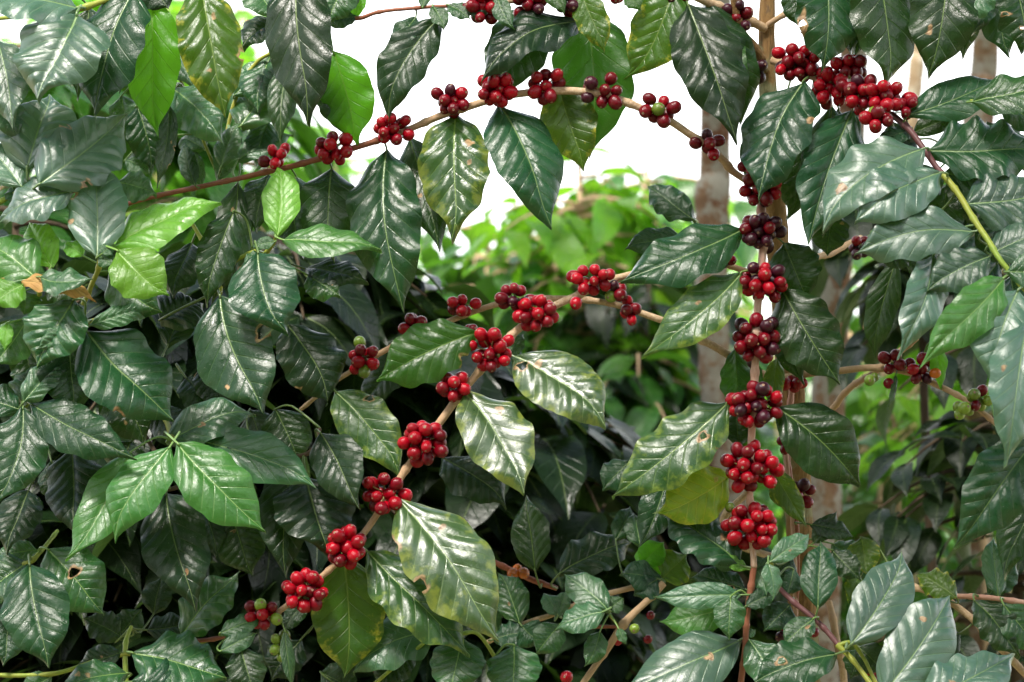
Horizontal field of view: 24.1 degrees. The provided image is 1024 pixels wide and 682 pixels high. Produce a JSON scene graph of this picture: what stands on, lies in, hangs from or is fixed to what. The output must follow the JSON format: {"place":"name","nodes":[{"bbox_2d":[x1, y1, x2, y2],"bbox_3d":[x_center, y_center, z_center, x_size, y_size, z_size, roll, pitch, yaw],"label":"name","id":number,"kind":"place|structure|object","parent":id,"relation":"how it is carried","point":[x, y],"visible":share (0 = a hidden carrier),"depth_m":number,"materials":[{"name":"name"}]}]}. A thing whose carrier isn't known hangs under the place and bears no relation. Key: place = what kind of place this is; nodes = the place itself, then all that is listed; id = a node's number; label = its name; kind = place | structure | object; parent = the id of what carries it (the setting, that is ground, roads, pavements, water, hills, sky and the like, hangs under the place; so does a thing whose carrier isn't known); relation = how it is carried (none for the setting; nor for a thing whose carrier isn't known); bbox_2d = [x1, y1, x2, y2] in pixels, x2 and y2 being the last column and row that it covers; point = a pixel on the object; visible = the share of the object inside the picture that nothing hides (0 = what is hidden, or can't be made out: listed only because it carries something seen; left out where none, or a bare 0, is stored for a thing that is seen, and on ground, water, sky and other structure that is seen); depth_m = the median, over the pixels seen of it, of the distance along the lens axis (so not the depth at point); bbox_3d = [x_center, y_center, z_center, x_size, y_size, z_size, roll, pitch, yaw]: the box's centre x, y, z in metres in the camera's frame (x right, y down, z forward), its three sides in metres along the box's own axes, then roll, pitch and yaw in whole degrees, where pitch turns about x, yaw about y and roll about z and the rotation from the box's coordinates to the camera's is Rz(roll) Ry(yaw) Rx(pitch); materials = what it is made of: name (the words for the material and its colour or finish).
{"place":"outdoors","nodes":[
{"label":"outdoors","id":0,"kind":"place"},
{"bbox_2d":[0,0,1023,418],"label":"sky","id":1,"kind":"structure","parent":0,"point":[459,61],"materials":[{"name":"white"}]},
{"bbox_3d":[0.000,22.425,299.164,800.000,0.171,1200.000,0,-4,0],"label":"ground","id":2,"kind":"structure","parent":0,"visible":0},
{"bbox_2d":[0,205,174,681],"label":"coffee shrub","id":3,"kind":"object","parent":2,"relation":"on","point":[72,646],"visible":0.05,"depth_m":3.51,"materials":[{"name":"green plant"}]},
{"bbox_2d":[0,44,269,273],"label":"coffee shrub","id":4,"kind":"object","parent":2,"relation":"on","point":[66,96],"visible":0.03,"depth_m":4.08,"materials":[{"name":"green plant"}]},
{"bbox_2d":[0,0,274,251],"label":"coffee shrub","id":5,"kind":"object","parent":2,"relation":"on","point":[178,179],"visible":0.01,"depth_m":7.43,"materials":[{"name":"green plant"}]},
{"bbox_2d":[0,243,373,681],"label":"coffee shrub","id":6,"kind":"object","parent":2,"relation":"on","point":[122,558],"visible":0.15,"depth_m":3.43,"materials":[{"name":"green plant"}]},
{"bbox_2d":[111,94,333,250],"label":"coffee shrub","id":7,"kind":"object","parent":2,"relation":"on","point":[305,137],"visible":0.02,"depth_m":4.36,"materials":[{"name":"green plant"}]},
{"bbox_2d":[183,121,434,270],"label":"coffee shrub","id":8,"kind":"object","parent":2,"relation":"on","point":[346,169],"visible":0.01,"depth_m":7.70,"materials":[{"name":"green plant"}]},
{"bbox_2d":[128,231,494,681],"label":"coffee shrub","id":9,"kind":"object","parent":2,"relation":"on","point":[357,308],"visible":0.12,"depth_m":3.62,"materials":[{"name":"green plant"}]},
{"bbox_2d":[398,333,529,406],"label":"coffee shrub","id":10,"kind":"object","parent":2,"relation":"on","point":[526,403],"depth_m":4.76,"materials":[{"name":"green plant"}]},
{"bbox_2d":[296,305,645,681],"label":"coffee shrub","id":11,"kind":"object","parent":2,"relation":"on","point":[559,464],"visible":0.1,"depth_m":3.73,"materials":[{"name":"green plant"}]},
{"bbox_2d":[417,220,584,351],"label":"coffee shrub","id":12,"kind":"object","parent":2,"relation":"on","point":[444,269],"visible":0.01,"depth_m":6.04,"materials":[{"name":"green plant"}]},
{"bbox_2d":[442,232,600,317],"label":"coffee shrub","id":13,"kind":"object","parent":2,"relation":"on","point":[503,241],"depth_m":7.44,"materials":[{"name":"green plant"}]},
{"bbox_2d":[461,147,700,407],"bbox_3d":[0.141,0.698,5.561,0.720,2.268,0.770,0,-4,0],"label":"coffee shrub","id":14,"kind":"object","parent":2,"relation":"on","point":[577,236],"visible":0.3,"depth_m":5.54,"materials":[{"name":"green plant"}]},
{"bbox_2d":[470,256,694,364],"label":"coffee shrub","id":15,"kind":"object","parent":2,"relation":"on","point":[489,286],"visible":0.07,"depth_m":5.59,"materials":[{"name":"green plant"}]},
{"bbox_2d":[472,407,728,681],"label":"coffee shrub","id":16,"kind":"object","parent":2,"relation":"on","point":[618,439],"visible":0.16,"depth_m":3.89,"materials":[{"name":"green plant"}]},
{"bbox_2d":[444,174,805,401],"bbox_3d":[0.378,0.761,8.573,1.853,2.701,1.851,0,-4,0],"label":"coffee shrub","id":17,"kind":"object","parent":2,"relation":"on","point":[731,205],"visible":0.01,"depth_m":8.52,"materials":[{"name":"green plant"}]},
{"bbox_2d":[506,276,766,610],"bbox_3d":[0.326,0.835,5.462,0.648,1.978,0.650,-2,-4,22],"label":"coffee shrub","id":18,"kind":"object","parent":2,"relation":"on","point":[600,319],"visible":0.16,"depth_m":5.37,"materials":[{"name":"green plant"}]},
{"bbox_2d":[597,350,761,674],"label":"coffee shrub","id":19,"kind":"object","parent":2,"relation":"on","point":[642,418],"visible":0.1,"depth_m":5.25,"materials":[{"name":"green plant"}]},
{"bbox_2d":[562,169,810,529],"bbox_3d":[0.324,0.711,5.860,0.800,2.276,0.774,0,-4,0],"label":"coffee shrub","id":20,"kind":"object","parent":2,"relation":"on","point":[745,254],"visible":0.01,"depth_m":5.86,"materials":[{"name":"green plant"}]},
{"bbox_2d":[596,504,787,681],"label":"coffee shrub","id":21,"kind":"object","parent":2,"relation":"on","point":[631,601],"visible":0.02,"depth_m":4.69,"materials":[{"name":"green plant"}]},
{"bbox_2d":[694,0,748,681],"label":"shade tree","id":22,"kind":"object","parent":2,"relation":"on","point":[712,194],"visible":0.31,"depth_m":4.87,"materials":[{"name":"brown plant"}]},
{"bbox_2d":[736,304,785,549],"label":"coffee shrub","id":23,"kind":"object","parent":2,"relation":"on","point":[744,312],"depth_m":7.77,"materials":[{"name":"green plant"}]},
{"bbox_2d":[728,250,870,529],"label":"coffee shrub","id":24,"kind":"object","parent":2,"relation":"on","point":[745,303],"visible":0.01,"depth_m":8.32,"materials":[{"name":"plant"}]},
{"bbox_2d":[736,587,864,681],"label":"coffee shrub","id":25,"kind":"object","parent":2,"relation":"on","point":[843,600],"visible":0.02,"depth_m":4.96,"materials":[{"name":"green plant"}]},
{"bbox_2d":[719,0,918,681],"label":"coffee tree","id":26,"kind":"object","parent":2,"relation":"on","point":[764,46],"visible":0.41,"depth_m":3.10,"materials":[{"name":"brown plant"}]},
{"bbox_2d":[197,255,754,681],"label":"coffee branch","id":27,"kind":"object","parent":26,"relation":"attached to","point":[434,581],"visible":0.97,"depth_m":2.95,"materials":[{"name":"green plant"}]},
{"bbox_2d":[0,571,240,681],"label":"coffee branch","id":28,"kind":"object","parent":27,"relation":"attached to","point":[176,651],"visible":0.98,"depth_m":2.96,"materials":[{"name":"green plant"}]},
{"bbox_2d":[0,529,106,667],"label":"coffee branch","id":29,"kind":"object","parent":28,"relation":"attached to","point":[45,598],"visible":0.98,"depth_m":2.90,"materials":[{"name":"green plant"}]},
{"bbox_2d":[0,400,363,611],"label":"coffee branch","id":30,"kind":"object","parent":27,"relation":"attached to","point":[182,540],"visible":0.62,"depth_m":2.96,"materials":[{"name":"green plant"}]},
{"bbox_2d":[65,397,316,561],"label":"coffee branch","id":31,"kind":"object","parent":30,"relation":"attached to","point":[217,465],"visible":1,"depth_m":2.89,"materials":[{"name":"green plant"}]},
{"bbox_2d":[0,298,173,500],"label":"coffee branch","id":32,"kind":"object","parent":31,"relation":"attached to","point":[64,358],"visible":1,"depth_m":2.91,"materials":[{"name":"green plant"}]},
{"bbox_2d":[0,172,221,316],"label":"coffee branch","id":33,"kind":"object","parent":32,"relation":"on","point":[99,226],"visible":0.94,"depth_m":2.94,"materials":[{"name":"green plant"}]},
{"bbox_2d":[2,273,95,301],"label":"dead leaf","id":34,"kind":"object","parent":33,"relation":"on","point":[33,282],"visible":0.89,"depth_m":2.91,"materials":[{"name":"orange plant"}]},
{"bbox_2d":[0,94,127,229],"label":"coffee branch","id":35,"kind":"object","parent":33,"relation":"on","point":[63,151],"visible":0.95,"depth_m":2.96,"materials":[{"name":"green plant"}]},
{"bbox_2d":[264,617,541,681],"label":"coffee branch","id":36,"kind":"object","parent":27,"relation":"attached to","point":[396,653],"visible":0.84,"depth_m":2.97,"materials":[{"name":"green plant"}]},
{"bbox_2d":[276,294,765,509],"bbox_3d":[0.023,0.080,3.060,0.638,0.273,0.139,0,-4,5],"label":"coffee branch","id":37,"kind":"object","parent":26,"relation":"attached to","point":[311,362],"visible":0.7,"depth_m":3.03,"materials":[{"name":"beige plant"}]},
{"bbox_2d":[331,0,767,158],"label":"coffee branch","id":38,"kind":"object","parent":26,"relation":"attached to","point":[708,49],"visible":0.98,"depth_m":2.99,"materials":[{"name":"green plant"}]},
{"bbox_2d":[624,184,698,253],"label":"coffee branch","id":39,"kind":"object","parent":26,"relation":"attached to","point":[670,203],"visible":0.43,"depth_m":3.15,"materials":[{"name":"green plant"}]},
{"bbox_2d":[612,161,860,681],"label":"coffee branch","id":40,"kind":"object","parent":26,"relation":"attached to","point":[797,334],"visible":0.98,"depth_m":2.97,"materials":[{"name":"green plant"}]},
{"bbox_2d":[486,459,690,681],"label":"coffee branch","id":41,"kind":"object","parent":40,"relation":"attached to","point":[586,559],"visible":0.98,"depth_m":3.05,"materials":[{"name":"green plant"}]},
{"bbox_2d":[755,511,876,681],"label":"coffee branch","id":42,"kind":"object","parent":40,"relation":"attached to","point":[802,653],"visible":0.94,"depth_m":2.95,"materials":[{"name":"green plant"}]},
{"bbox_2d":[840,552,1014,681],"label":"coffee branch","id":43,"kind":"object","parent":42,"relation":"attached to","point":[920,642],"visible":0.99,"depth_m":2.91,"materials":[{"name":"green plant"}]},
{"bbox_2d":[847,536,1023,676],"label":"coffee branch","id":44,"kind":"object","parent":43,"relation":"attached to","point":[999,627],"visible":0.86,"depth_m":2.99,"materials":[{"name":"green plant"}]},
{"bbox_2d":[775,437,854,641],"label":"coffee branch","id":45,"kind":"object","parent":26,"relation":"attached to","point":[838,531],"visible":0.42,"depth_m":3.03,"materials":[{"name":"green plant"}]},
{"bbox_2d":[740,43,1023,467],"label":"coffee branch","id":46,"kind":"object","parent":26,"relation":"attached to","point":[830,170],"visible":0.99,"depth_m":2.88,"materials":[{"name":"green plant"}]},
{"bbox_2d":[128,68,752,314],"bbox_3d":[-0.115,-0.182,3.025,0.876,0.310,0.175,0,-4,4],"label":"coffee branch","id":47,"kind":"object","parent":46,"relation":"attached to","point":[390,205],"visible":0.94,"depth_m":2.98,"materials":[{"name":"green plant"}]},
{"bbox_2d":[109,52,277,203],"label":"coffee branch","id":48,"kind":"object","parent":47,"relation":"attached to","point":[195,114],"visible":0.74,"depth_m":3.04,"materials":[{"name":"green plant"}]},
{"bbox_2d":[79,0,374,145],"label":"coffee branch","id":49,"kind":"object","parent":47,"relation":"attached to","point":[152,41],"visible":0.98,"depth_m":2.93,"materials":[{"name":"green plant"}]},
{"bbox_2d":[0,0,110,130],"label":"coffee branch","id":50,"kind":"object","parent":49,"relation":"attached to","point":[64,42],"visible":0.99,"depth_m":2.88,"materials":[{"name":"green plant"}]},
{"bbox_2d":[156,210,368,412],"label":"coffee branch","id":51,"kind":"object","parent":47,"relation":"attached to","point":[235,357],"visible":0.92,"depth_m":2.93,"materials":[{"name":"green plant"}]},
{"bbox_2d":[244,167,381,262],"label":"coffee branch","id":52,"kind":"object","parent":47,"relation":"attached to","point":[280,195],"visible":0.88,"depth_m":2.96,"materials":[{"name":"green plant"}]},
{"bbox_2d":[781,0,1023,80],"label":"coffee branch","id":53,"kind":"object","parent":46,"relation":"on","point":[886,35],"visible":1,"depth_m":2.94,"materials":[{"name":"green plant"}]},
{"bbox_2d":[966,74,1023,131],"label":"coffee branch","id":54,"kind":"object","parent":46,"relation":"on","point":[1003,94],"visible":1,"depth_m":2.88,"materials":[{"name":"green plant"}]},
{"bbox_2d":[783,236,994,425],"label":"coffee branch","id":55,"kind":"object","parent":26,"relation":"attached to","point":[971,403],"visible":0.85,"depth_m":3.01,"materials":[{"name":"beige plant"}]},
{"bbox_2d":[953,439,1023,579],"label":"coffee branch","id":56,"kind":"object","parent":26,"relation":"attached to","point":[992,497],"visible":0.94,"depth_m":2.81,"materials":[{"name":"green plant"}]},
{"bbox_2d":[741,331,919,536],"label":"coffee shrub","id":57,"kind":"object","parent":2,"relation":"on","point":[763,493],"visible":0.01,"depth_m":6.97,"materials":[{"name":"green plant"}]},
{"bbox_2d":[811,48,867,681],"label":"shade tree","id":58,"kind":"object","parent":2,"relation":"on","point":[826,497],"visible":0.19,"depth_m":4.57,"materials":[{"name":"brown plant"}]},
{"bbox_2d":[772,411,955,622],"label":"coffee shrub","id":59,"kind":"object","parent":2,"relation":"on","point":[780,533],"visible":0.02,"depth_m":6.39,"materials":[{"name":"green plant"}]},
{"bbox_2d":[845,257,919,431],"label":"coffee shrub","id":60,"kind":"object","parent":2,"relation":"on","point":[854,325],"visible":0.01,"depth_m":6.09,"materials":[{"name":"green plant"}]},
{"bbox_2d":[840,426,958,643],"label":"coffee shrub","id":61,"kind":"object","parent":2,"relation":"on","point":[946,552],"visible":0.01,"depth_m":5.67,"materials":[{"name":"green plant"}]},
{"bbox_2d":[877,45,924,681],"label":"shade tree","id":62,"kind":"object","parent":2,"relation":"on","point":[915,74],"visible":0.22,"depth_m":5.79,"materials":[{"name":"beige plant"}]},
{"bbox_2d":[806,361,996,583],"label":"coffee shrub","id":63,"kind":"object","parent":2,"relation":"on","point":[855,425],"visible":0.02,"depth_m":6.60,"materials":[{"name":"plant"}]},
{"bbox_2d":[849,388,958,647],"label":"coffee shrub","id":64,"kind":"object","parent":2,"relation":"on","point":[909,499],"visible":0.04,"depth_m":5.52,"materials":[{"name":"green plant"}]},
{"bbox_2d":[810,184,1011,597],"bbox_3d":[0.722,0.732,4.128,0.413,2.061,0.415,0,-4,0],"label":"coffee shrub","id":65,"kind":"object","parent":2,"relation":"on","point":[857,349],"visible":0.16,"depth_m":4.15,"materials":[{"name":"green plant"}]},
{"bbox_2d":[839,327,991,646],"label":"coffee shrub","id":66,"kind":"object","parent":2,"relation":"on","point":[853,409],"visible":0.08,"depth_m":5.40,"materials":[{"name":"green plant"}]},
{"bbox_2d":[847,182,1005,649],"bbox_3d":[1.020,0.685,5.145,0.692,2.230,0.623,0,-4,0],"label":"coffee shrub","id":67,"kind":"object","parent":2,"relation":"on","point":[905,399],"visible":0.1,"depth_m":5.12,"materials":[{"name":"green plant"}]},
{"bbox_2d":[861,363,996,545],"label":"coffee shrub","id":68,"kind":"object","parent":2,"relation":"on","point":[951,542],"depth_m":7.86,"materials":[{"name":"green plant"}]},
{"bbox_2d":[835,275,1023,681],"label":"coffee shrub","id":69,"kind":"object","parent":2,"relation":"on","point":[943,457],"visible":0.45,"depth_m":3.84,"materials":[{"name":"green plant"}]},
{"bbox_2d":[946,29,998,654],"bbox_3d":[0.207,-1.183,1.698,7.646,5.686,6.791,1,-4,-16],"label":"shade tree","id":70,"kind":"object","parent":2,"relation":"on","point":[984,62],"visible":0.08,"depth_m":5.19,"materials":[{"name":"brown plant"}]},
{"bbox_2d":[946,535,1011,592],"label":"coffee shrub","id":71,"kind":"object","parent":2,"relation":"on","point":[954,554],"depth_m":7.18,"materials":[{"name":"green plant"}]}
]}

